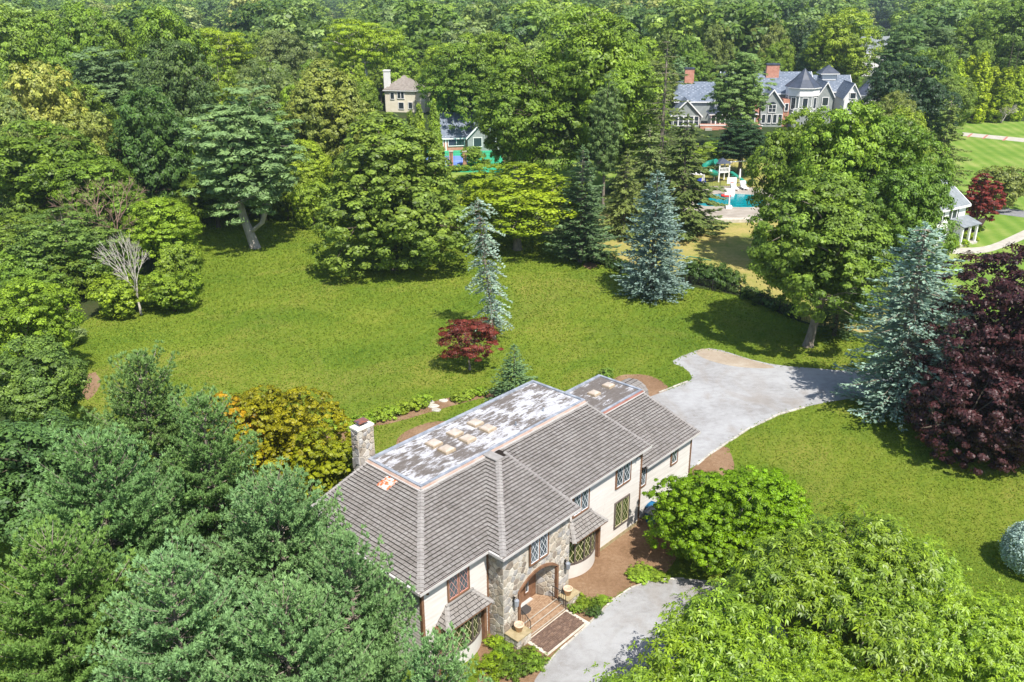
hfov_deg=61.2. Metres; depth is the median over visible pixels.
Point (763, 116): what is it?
window
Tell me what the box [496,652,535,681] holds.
shrub
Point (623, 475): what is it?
window
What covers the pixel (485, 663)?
shrub
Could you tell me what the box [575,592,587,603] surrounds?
shrub
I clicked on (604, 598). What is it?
shrub
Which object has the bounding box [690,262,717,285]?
shrub
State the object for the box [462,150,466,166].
brick pillar
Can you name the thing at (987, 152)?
meadow
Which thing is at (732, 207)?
pool coping
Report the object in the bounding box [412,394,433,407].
shrub
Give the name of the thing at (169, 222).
broadleaf tree
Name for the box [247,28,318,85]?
broadleaf tree
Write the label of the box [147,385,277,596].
pine tree
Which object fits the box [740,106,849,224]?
broadleaf tree
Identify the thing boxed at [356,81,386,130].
broadleaf tree
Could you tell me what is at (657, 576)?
shrub
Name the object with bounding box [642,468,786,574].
tree
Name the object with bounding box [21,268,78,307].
shrub
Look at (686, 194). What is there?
norway spruce
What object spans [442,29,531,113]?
broadleaf tree
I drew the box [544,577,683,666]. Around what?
stone edging
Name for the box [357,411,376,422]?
shrub
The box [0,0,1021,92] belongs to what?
distant woodland
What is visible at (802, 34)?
broadleaf tree
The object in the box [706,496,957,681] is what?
leaved tree
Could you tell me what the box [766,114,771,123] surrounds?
window
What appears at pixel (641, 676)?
leaved tree
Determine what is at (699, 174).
white canopy
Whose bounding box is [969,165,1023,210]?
spreading tree
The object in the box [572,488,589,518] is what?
window
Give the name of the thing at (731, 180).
water hoop
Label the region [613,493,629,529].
window
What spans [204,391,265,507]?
golden cypress
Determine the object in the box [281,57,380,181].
linden tree
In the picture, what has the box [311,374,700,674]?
house
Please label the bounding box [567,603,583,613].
shrub
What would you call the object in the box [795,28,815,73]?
pine tree
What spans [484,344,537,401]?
conifer
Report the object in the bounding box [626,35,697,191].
tall spruce
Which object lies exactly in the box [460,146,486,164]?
broadleaf tree
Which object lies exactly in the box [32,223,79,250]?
shrub
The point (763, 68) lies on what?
broadleaf tree
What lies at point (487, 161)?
shrub
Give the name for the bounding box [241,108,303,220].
pine tree
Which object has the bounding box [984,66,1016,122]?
arborvitae
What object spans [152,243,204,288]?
broadleaf tree
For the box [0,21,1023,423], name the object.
ground
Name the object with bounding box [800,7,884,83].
broadleaf tree
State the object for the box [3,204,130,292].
broadleaf tree
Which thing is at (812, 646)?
leaved tree
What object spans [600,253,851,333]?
garden fence
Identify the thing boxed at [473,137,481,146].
window
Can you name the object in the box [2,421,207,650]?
pine tree
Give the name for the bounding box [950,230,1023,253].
front walk
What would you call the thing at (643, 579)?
shrub
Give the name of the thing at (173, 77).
broadleaf tree
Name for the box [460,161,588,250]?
lime green tree
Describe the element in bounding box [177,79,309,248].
pine tree
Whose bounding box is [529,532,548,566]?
window
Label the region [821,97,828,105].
window
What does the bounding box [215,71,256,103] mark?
broadleaf tree
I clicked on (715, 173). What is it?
playset
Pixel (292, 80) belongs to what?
broadleaf tree
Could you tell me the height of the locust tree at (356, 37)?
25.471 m
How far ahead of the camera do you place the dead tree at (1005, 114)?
205.78 m
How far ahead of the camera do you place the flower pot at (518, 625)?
43.52 m
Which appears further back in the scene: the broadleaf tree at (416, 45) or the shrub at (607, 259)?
the broadleaf tree at (416, 45)
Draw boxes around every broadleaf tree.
[0,6,57,95]
[0,59,104,150]
[0,91,36,207]
[0,119,103,222]
[0,211,67,260]
[0,277,88,368]
[0,332,94,445]
[0,408,97,546]
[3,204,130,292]
[27,0,133,90]
[47,155,153,257]
[48,80,120,135]
[52,109,131,180]
[85,272,153,319]
[92,17,136,73]
[104,84,212,208]
[117,35,220,177]
[118,196,204,265]
[124,4,223,164]
[137,270,202,311]
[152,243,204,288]
[172,166,244,227]
[190,112,220,166]
[198,54,244,116]
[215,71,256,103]
[231,62,254,80]
[233,40,259,77]
[238,56,293,111]
[241,31,267,55]
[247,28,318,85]
[253,61,293,78]
[265,77,296,107]
[270,170,312,219]
[272,115,297,138]
[276,84,294,118]
[287,139,333,187]
[288,181,331,227]
[296,58,337,90]
[317,36,345,72]
[333,44,367,79]
[339,55,377,107]
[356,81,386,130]
[367,62,379,85]
[368,117,418,168]
[372,55,393,103]
[380,45,426,87]
[406,36,441,77]
[414,43,498,130]
[420,42,455,94]
[428,56,452,110]
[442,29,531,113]
[443,191,485,237]
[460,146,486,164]
[471,48,589,184]
[484,88,544,179]
[504,43,526,51]
[519,40,555,71]
[529,4,657,186]
[532,33,552,53]
[572,60,671,192]
[633,36,665,63]
[646,59,679,101]
[651,28,684,97]
[670,33,703,72]
[676,50,717,81]
[700,21,736,80]
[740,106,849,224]
[745,18,795,69]
[752,59,787,71]
[757,39,796,71]
[779,99,900,224]
[789,17,822,71]
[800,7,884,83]
[842,114,956,280]
[846,69,864,87]
[853,98,914,123]
[854,52,963,141]
[857,89,922,143]
[857,162,962,305]
[866,103,939,172]
[886,62,938,82]
[892,28,923,60]
[913,45,959,87]
[933,76,978,139]
[950,13,1023,71]
[963,40,994,70]
[965,0,1023,68]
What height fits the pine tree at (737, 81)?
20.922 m
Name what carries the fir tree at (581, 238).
on the lawn at (764, 438)
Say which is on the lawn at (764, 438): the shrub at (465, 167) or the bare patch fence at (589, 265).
the bare patch fence at (589, 265)
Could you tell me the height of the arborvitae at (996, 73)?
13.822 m
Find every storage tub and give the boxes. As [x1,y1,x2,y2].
[644,505,655,523]
[645,501,656,508]
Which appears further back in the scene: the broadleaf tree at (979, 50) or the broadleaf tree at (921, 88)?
the broadleaf tree at (979, 50)
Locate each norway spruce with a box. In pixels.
[599,148,651,239]
[607,123,677,216]
[636,114,731,242]
[923,95,974,193]
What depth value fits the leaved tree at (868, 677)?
35.82 m
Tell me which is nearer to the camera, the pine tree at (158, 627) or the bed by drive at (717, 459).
the pine tree at (158, 627)
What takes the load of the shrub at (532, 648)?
on the mulch bed at (605, 574)
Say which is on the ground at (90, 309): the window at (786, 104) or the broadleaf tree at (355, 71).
the broadleaf tree at (355, 71)
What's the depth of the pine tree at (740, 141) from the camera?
148.41 m
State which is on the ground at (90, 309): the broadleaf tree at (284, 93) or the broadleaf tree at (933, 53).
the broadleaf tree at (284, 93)
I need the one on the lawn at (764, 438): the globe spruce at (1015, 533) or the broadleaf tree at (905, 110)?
the globe spruce at (1015, 533)
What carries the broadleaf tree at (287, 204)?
on the lawn at (764, 438)
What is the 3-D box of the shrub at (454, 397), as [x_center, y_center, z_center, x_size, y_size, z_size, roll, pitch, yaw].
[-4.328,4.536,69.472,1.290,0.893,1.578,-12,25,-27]
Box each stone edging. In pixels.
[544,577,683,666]
[659,381,687,392]
[696,406,804,464]
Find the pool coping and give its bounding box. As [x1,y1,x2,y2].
[694,193,758,207]
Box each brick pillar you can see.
[449,150,452,164]
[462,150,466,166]
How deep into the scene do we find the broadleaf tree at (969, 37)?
229.13 m
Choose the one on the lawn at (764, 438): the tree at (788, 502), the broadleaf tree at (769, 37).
the tree at (788, 502)
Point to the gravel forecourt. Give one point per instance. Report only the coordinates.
(611, 634)
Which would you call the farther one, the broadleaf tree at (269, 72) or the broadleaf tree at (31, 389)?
the broadleaf tree at (269, 72)
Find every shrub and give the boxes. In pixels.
[0,195,55,230]
[0,247,49,279]
[0,270,39,308]
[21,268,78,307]
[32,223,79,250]
[36,252,105,298]
[61,207,114,249]
[72,246,116,290]
[107,246,144,276]
[125,231,155,259]
[158,196,197,214]
[189,201,206,218]
[193,198,213,222]
[220,209,233,218]
[235,204,259,215]
[321,178,331,198]
[323,418,342,431]
[334,416,353,431]
[346,415,367,427]
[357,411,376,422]
[368,406,388,421]
[378,404,401,420]
[394,400,414,414]
[402,396,426,410]
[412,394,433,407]
[450,177,462,183]
[450,391,464,402]
[451,164,461,171]
[456,174,472,182]
[457,391,471,401]
[460,164,473,170]
[462,389,475,398]
[466,173,480,180]
[470,386,485,395]
[471,163,483,169]
[474,650,517,681]
[478,384,489,395]
[481,159,491,164]
[483,634,503,647]
[489,639,513,649]
[490,644,520,670]
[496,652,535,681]
[515,644,539,662]
[524,651,550,672]
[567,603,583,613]
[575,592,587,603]
[578,595,592,609]
[582,604,603,617]
[587,596,604,607]
[593,252,612,263]
[596,367,614,378]
[596,594,612,603]
[600,252,622,268]
[610,258,633,272]
[624,564,641,579]
[628,571,651,585]
[633,561,651,574]
[639,565,661,578]
[649,568,669,582]
[675,259,702,280]
[682,257,713,284]
[688,143,714,153]
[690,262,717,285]
[691,150,721,169]
[702,140,727,158]
[704,262,727,286]
[711,267,738,289]
[716,269,747,293]
[740,284,763,300]
[751,289,772,305]
[764,295,788,311]
[777,302,799,316]
[958,239,970,246]
[965,233,979,240]
[971,225,985,231]
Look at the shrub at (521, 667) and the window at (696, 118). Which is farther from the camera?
the window at (696, 118)
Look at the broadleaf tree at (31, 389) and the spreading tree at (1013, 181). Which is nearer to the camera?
the broadleaf tree at (31, 389)
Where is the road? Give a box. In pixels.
[981,206,1023,216]
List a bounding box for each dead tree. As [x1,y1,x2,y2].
[48,175,147,276]
[93,233,149,314]
[991,104,1018,122]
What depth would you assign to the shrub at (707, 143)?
161.39 m
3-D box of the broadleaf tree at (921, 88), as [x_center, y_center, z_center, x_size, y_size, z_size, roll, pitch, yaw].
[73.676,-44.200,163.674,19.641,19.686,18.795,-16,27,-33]
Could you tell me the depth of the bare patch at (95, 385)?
72.47 m
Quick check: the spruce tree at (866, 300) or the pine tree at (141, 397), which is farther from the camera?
the spruce tree at (866, 300)
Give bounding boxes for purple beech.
[900,241,1023,457]
[903,356,1023,475]
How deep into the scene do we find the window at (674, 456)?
55.20 m
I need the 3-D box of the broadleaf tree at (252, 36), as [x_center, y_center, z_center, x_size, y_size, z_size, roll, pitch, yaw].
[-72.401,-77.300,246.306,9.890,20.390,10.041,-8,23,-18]
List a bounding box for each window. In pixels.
[390,92,394,99]
[398,102,403,108]
[408,102,412,108]
[434,595,487,674]
[447,566,469,602]
[448,136,464,145]
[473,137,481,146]
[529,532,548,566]
[569,527,600,578]
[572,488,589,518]
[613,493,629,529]
[615,461,631,489]
[641,468,646,487]
[670,449,678,465]
[678,116,683,125]
[694,116,698,125]
[761,114,765,123]
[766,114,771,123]
[768,104,776,112]
[772,114,776,123]
[777,114,782,123]
[784,103,788,110]
[790,97,795,109]
[802,98,808,107]
[812,97,816,109]
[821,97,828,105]
[849,92,856,98]
[951,209,957,218]
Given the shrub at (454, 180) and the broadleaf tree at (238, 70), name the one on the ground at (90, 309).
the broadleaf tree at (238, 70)
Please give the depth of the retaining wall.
121.44 m
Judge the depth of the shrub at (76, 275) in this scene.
90.77 m
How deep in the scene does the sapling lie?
80.46 m
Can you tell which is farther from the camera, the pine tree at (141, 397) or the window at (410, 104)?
the window at (410, 104)
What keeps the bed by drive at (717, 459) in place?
on the lawn at (764, 438)
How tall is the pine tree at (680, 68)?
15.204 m
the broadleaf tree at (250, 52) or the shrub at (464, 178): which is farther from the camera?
the broadleaf tree at (250, 52)
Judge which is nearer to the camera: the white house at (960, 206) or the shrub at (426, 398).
the shrub at (426, 398)
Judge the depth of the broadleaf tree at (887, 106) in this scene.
135.69 m
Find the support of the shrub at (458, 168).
on the clipped hedge ground
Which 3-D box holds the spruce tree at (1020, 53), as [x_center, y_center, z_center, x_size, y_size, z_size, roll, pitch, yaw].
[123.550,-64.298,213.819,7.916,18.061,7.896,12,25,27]
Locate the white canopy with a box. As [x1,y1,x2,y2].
[690,172,704,180]
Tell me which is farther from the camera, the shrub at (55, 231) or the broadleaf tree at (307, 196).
the broadleaf tree at (307, 196)
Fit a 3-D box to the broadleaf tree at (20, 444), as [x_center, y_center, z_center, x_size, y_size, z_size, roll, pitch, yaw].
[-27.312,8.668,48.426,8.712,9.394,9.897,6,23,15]
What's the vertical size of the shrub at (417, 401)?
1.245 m
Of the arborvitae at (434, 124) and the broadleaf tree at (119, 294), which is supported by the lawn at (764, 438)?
the broadleaf tree at (119, 294)
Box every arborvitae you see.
[406,108,419,158]
[414,103,427,167]
[427,98,444,175]
[952,58,966,111]
[963,55,976,118]
[966,51,992,122]
[982,66,1001,120]
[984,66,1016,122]
[1003,65,1023,120]
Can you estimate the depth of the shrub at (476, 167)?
157.51 m
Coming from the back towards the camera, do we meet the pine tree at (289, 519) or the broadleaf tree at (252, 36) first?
the broadleaf tree at (252, 36)
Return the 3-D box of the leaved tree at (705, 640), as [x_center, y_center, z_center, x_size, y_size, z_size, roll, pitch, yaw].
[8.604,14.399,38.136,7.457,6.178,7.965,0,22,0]
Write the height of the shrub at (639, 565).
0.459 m
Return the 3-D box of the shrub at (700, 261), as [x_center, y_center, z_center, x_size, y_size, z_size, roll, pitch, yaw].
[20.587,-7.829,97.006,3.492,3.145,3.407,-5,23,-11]
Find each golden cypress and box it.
[197,384,350,495]
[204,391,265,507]
[282,427,353,501]
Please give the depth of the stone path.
188.03 m
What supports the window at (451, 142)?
in the court pavilion
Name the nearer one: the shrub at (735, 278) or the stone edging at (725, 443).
the stone edging at (725, 443)
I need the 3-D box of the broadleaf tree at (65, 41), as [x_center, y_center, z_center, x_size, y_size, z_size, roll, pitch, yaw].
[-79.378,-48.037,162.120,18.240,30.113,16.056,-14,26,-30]
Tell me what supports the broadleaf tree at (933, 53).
on the meadow
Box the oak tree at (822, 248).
[741,170,903,347]
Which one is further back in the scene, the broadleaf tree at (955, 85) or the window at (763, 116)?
the window at (763, 116)
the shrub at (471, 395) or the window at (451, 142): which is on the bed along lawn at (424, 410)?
the shrub at (471, 395)
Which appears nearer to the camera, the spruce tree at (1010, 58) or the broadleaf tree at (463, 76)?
the broadleaf tree at (463, 76)
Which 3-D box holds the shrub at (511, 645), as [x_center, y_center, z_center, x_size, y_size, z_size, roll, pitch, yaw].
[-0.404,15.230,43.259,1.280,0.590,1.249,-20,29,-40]
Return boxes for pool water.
[700,194,762,206]
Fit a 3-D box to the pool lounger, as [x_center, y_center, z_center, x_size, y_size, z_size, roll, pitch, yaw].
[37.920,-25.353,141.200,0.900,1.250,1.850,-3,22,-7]
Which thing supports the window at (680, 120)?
in the mansion
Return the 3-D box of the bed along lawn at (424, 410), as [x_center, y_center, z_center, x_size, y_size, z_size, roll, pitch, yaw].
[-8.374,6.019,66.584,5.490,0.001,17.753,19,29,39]
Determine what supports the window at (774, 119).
in the mansion
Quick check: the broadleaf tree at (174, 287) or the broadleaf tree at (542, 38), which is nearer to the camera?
the broadleaf tree at (174, 287)
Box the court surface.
[426,156,467,165]
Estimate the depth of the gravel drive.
70.24 m
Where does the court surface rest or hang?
on the court surround
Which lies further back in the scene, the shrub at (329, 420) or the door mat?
the shrub at (329, 420)
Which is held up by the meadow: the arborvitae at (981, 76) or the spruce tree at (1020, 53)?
the arborvitae at (981, 76)
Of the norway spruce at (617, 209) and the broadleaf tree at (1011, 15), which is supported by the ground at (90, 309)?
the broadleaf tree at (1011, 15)
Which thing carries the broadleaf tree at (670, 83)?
on the ground at (90, 309)
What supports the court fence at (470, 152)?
on the clipped hedge ground
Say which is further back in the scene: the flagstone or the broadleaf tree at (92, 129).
the broadleaf tree at (92, 129)
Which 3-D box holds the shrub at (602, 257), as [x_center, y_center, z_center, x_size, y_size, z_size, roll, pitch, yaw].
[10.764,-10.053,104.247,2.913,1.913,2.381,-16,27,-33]
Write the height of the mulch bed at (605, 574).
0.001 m
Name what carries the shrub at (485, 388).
on the bed along lawn at (424, 410)
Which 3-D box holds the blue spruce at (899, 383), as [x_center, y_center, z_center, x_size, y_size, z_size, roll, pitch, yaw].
[30.156,-1.613,64.865,11.210,15.368,11.628,0,22,0]
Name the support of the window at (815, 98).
in the mansion
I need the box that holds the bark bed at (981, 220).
[963,218,985,237]
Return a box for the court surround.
[339,150,503,171]
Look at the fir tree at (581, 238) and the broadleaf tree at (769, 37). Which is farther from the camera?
the broadleaf tree at (769, 37)
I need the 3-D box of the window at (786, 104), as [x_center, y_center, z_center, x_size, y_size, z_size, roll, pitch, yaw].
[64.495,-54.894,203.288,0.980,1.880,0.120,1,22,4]
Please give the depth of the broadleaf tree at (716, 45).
234.85 m
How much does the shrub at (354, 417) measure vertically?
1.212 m
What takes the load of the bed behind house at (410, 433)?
on the lawn at (764, 438)
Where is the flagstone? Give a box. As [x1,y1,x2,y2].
[428,404,438,408]
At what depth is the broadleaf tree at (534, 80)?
130.17 m
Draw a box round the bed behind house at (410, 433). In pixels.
[396,421,444,443]
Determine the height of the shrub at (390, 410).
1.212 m
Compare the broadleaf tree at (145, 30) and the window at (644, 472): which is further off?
the broadleaf tree at (145, 30)
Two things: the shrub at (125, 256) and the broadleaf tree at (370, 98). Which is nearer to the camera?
the shrub at (125, 256)
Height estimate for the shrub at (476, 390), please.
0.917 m
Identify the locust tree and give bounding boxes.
[195,27,258,74]
[321,18,406,76]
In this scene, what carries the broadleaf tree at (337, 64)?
on the ground at (90, 309)
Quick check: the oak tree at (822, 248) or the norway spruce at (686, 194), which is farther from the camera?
the norway spruce at (686, 194)
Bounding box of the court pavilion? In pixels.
[439,112,498,150]
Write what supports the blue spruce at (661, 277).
on the lawn at (764, 438)
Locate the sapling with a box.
[56,326,88,344]
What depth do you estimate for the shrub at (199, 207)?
119.83 m
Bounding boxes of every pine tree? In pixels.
[0,71,15,98]
[0,509,180,681]
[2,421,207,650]
[58,34,141,135]
[79,339,235,545]
[82,527,300,681]
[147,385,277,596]
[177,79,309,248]
[181,555,386,681]
[186,455,375,669]
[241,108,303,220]
[281,522,425,681]
[395,621,495,681]
[584,69,625,205]
[668,55,689,81]
[701,43,776,125]
[708,115,768,175]
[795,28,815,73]
[864,14,931,82]
[919,19,969,71]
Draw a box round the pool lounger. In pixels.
[740,181,748,189]
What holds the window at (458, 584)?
in the house at (493, 516)
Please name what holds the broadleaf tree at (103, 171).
on the ground at (90, 309)
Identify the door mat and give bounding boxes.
[521,604,530,614]
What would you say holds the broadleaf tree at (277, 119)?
on the ground at (90, 309)
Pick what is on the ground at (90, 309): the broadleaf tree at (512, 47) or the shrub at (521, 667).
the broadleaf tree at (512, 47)
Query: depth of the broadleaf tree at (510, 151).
131.75 m
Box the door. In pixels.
[520,593,532,606]
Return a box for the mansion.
[669,63,879,130]
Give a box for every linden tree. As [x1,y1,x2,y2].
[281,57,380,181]
[305,111,478,277]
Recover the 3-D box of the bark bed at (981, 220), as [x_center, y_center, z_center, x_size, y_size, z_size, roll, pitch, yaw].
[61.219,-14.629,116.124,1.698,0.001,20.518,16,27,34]
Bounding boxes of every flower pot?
[514,621,523,632]
[563,585,572,595]
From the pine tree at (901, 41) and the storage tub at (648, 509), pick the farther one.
the pine tree at (901, 41)
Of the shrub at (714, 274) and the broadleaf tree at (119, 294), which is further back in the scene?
the shrub at (714, 274)
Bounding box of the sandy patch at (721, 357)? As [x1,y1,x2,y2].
[696,349,774,367]
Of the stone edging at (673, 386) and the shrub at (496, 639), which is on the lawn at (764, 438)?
the stone edging at (673, 386)
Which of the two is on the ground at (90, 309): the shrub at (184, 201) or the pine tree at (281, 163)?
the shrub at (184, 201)
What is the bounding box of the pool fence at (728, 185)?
[707,179,768,187]
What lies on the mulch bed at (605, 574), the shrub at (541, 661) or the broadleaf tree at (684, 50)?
the shrub at (541, 661)
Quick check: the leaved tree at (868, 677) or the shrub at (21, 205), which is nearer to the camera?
the leaved tree at (868, 677)
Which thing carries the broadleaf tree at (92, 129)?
on the ground at (90, 309)
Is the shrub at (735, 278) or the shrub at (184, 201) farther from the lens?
the shrub at (184, 201)
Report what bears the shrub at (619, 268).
on the lawn at (764, 438)
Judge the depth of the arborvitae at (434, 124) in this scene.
146.17 m
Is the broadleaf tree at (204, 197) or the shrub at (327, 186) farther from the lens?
the shrub at (327, 186)
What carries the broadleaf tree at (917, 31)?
on the ground at (90, 309)
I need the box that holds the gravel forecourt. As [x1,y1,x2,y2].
[534,579,796,681]
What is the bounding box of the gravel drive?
[650,348,971,467]
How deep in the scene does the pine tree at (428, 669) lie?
27.95 m
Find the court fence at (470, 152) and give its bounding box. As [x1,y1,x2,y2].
[451,152,489,165]
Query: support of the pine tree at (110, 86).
on the ground at (90, 309)
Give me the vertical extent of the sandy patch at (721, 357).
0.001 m
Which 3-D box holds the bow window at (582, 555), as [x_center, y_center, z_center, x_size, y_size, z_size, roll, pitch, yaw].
[4.007,11.746,48.746,0.662,2.800,3.280,19,29,39]
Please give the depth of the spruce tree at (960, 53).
227.11 m
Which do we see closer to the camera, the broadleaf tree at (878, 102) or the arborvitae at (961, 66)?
the broadleaf tree at (878, 102)
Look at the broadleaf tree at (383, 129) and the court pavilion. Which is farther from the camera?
the court pavilion
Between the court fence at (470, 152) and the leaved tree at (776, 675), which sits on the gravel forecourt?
the leaved tree at (776, 675)
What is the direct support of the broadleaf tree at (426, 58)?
on the ground at (90, 309)
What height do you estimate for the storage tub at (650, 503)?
0.741 m
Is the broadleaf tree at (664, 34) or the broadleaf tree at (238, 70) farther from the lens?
the broadleaf tree at (664, 34)
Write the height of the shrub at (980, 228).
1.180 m
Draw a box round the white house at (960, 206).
[921,180,981,246]
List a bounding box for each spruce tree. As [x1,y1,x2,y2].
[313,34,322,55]
[803,280,865,342]
[825,238,887,328]
[956,34,966,59]
[999,35,1018,76]
[1010,42,1022,68]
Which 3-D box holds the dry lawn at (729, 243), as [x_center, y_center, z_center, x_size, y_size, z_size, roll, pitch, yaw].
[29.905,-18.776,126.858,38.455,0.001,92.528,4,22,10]
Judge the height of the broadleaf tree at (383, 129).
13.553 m
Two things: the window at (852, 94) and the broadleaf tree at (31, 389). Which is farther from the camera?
the window at (852, 94)
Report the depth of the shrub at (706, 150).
159.18 m
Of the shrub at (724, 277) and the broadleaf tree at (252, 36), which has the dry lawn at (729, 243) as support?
the shrub at (724, 277)
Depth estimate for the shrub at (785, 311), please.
86.35 m
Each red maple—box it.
[432,316,503,369]
[963,173,1006,230]
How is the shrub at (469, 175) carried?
on the court lawn at (599, 177)
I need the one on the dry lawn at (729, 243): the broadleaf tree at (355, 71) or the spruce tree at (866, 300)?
the spruce tree at (866, 300)
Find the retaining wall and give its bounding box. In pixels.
[712,217,757,222]
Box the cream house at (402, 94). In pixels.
[382,70,429,112]
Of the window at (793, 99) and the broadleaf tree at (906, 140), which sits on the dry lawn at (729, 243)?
the broadleaf tree at (906, 140)
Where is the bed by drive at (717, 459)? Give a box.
[692,447,733,476]
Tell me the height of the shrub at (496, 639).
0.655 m
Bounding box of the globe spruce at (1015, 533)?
[998,519,1023,575]
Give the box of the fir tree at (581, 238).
[541,144,621,261]
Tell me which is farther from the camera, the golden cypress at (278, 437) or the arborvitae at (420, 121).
the arborvitae at (420, 121)
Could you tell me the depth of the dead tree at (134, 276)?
86.44 m
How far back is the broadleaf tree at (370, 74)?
227.03 m
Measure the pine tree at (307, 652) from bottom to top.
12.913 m
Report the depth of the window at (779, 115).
203.57 m
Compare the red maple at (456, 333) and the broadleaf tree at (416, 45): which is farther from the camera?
the broadleaf tree at (416, 45)
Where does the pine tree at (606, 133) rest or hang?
on the ground at (90, 309)
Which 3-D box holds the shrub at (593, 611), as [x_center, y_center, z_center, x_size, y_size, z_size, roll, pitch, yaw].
[4.344,14.210,45.749,1.136,0.524,1.164,7,23,17]
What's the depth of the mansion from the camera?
203.85 m
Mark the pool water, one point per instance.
(737, 200)
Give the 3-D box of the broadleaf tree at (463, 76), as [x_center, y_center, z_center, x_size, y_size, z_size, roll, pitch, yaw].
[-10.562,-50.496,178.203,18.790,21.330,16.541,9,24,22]
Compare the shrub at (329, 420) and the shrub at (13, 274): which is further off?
the shrub at (13, 274)
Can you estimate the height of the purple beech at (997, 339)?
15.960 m
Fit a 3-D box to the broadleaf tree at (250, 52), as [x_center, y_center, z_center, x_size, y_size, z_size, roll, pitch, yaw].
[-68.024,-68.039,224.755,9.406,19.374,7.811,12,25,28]
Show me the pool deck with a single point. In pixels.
(736, 212)
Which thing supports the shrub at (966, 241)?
on the bark bed at (981, 220)
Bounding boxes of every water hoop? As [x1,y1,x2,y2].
[725,188,734,208]
[727,177,736,196]
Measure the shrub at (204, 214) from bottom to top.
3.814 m
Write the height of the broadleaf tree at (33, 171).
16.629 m
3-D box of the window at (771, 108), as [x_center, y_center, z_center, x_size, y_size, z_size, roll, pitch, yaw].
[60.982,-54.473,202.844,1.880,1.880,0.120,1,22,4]
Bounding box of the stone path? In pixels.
[963,132,1023,141]
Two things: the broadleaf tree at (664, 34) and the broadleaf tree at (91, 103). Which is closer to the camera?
the broadleaf tree at (91, 103)
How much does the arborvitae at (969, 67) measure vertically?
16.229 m
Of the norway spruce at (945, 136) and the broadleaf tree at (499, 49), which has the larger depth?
the broadleaf tree at (499, 49)
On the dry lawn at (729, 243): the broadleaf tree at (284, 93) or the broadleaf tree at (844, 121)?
the broadleaf tree at (844, 121)
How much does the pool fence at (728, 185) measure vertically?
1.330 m
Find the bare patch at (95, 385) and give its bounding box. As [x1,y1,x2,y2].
[76,372,99,399]
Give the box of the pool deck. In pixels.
[685,186,769,219]
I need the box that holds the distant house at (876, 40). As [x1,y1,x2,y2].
[862,36,889,75]
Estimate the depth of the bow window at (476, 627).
42.46 m
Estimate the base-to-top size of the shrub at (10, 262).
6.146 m
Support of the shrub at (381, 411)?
on the bed along lawn at (424, 410)
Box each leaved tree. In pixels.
[583,658,681,681]
[625,573,788,681]
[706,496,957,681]
[711,652,813,681]
[763,622,884,681]
[782,653,904,681]
[843,523,972,611]
[902,577,1023,681]
[973,594,1023,642]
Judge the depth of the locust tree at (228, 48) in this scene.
192.11 m
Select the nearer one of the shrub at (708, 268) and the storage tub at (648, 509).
the storage tub at (648, 509)
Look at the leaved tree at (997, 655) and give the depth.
37.36 m
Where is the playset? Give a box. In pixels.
[702,158,747,182]
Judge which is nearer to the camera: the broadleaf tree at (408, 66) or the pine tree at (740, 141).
the pine tree at (740, 141)
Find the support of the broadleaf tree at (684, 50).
on the ground at (90, 309)
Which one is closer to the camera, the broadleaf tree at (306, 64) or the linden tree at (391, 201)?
the linden tree at (391, 201)
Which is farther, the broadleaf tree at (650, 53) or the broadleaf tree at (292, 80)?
the broadleaf tree at (650, 53)
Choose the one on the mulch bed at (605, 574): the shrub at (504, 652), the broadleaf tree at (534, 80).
the shrub at (504, 652)
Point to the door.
(529, 599)
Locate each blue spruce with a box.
[456,197,513,339]
[609,170,694,304]
[829,221,974,433]
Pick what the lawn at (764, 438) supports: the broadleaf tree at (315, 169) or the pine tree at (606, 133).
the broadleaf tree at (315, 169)
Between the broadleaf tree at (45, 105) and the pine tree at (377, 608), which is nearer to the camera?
the pine tree at (377, 608)
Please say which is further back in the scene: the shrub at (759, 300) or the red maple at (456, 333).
the shrub at (759, 300)
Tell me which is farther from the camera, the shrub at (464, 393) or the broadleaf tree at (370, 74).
the broadleaf tree at (370, 74)
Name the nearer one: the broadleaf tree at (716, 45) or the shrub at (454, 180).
the shrub at (454, 180)
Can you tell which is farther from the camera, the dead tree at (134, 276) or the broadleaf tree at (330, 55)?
the broadleaf tree at (330, 55)
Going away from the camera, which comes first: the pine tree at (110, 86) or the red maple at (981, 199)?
the red maple at (981, 199)
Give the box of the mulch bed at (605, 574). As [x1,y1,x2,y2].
[477,515,675,681]
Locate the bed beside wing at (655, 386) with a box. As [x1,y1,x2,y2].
[614,374,667,395]
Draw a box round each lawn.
[0,202,1023,681]
[324,390,499,441]
[447,158,619,198]
[595,158,898,331]
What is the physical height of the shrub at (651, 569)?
0.459 m
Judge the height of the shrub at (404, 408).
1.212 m
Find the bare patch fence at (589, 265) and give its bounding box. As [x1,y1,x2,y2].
[583,262,596,269]
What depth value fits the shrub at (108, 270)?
93.08 m
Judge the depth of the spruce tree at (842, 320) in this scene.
80.77 m
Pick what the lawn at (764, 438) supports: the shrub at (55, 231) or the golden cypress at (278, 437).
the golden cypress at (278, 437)
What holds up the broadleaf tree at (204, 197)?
on the lawn at (764, 438)
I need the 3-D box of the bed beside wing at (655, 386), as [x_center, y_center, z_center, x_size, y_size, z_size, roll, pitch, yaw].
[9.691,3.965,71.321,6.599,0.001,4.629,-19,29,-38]
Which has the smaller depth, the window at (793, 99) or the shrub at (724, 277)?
the shrub at (724, 277)
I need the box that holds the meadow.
[927,121,1023,315]
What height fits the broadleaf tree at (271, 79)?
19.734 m
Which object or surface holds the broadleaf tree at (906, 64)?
on the meadow
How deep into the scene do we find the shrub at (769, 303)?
88.02 m

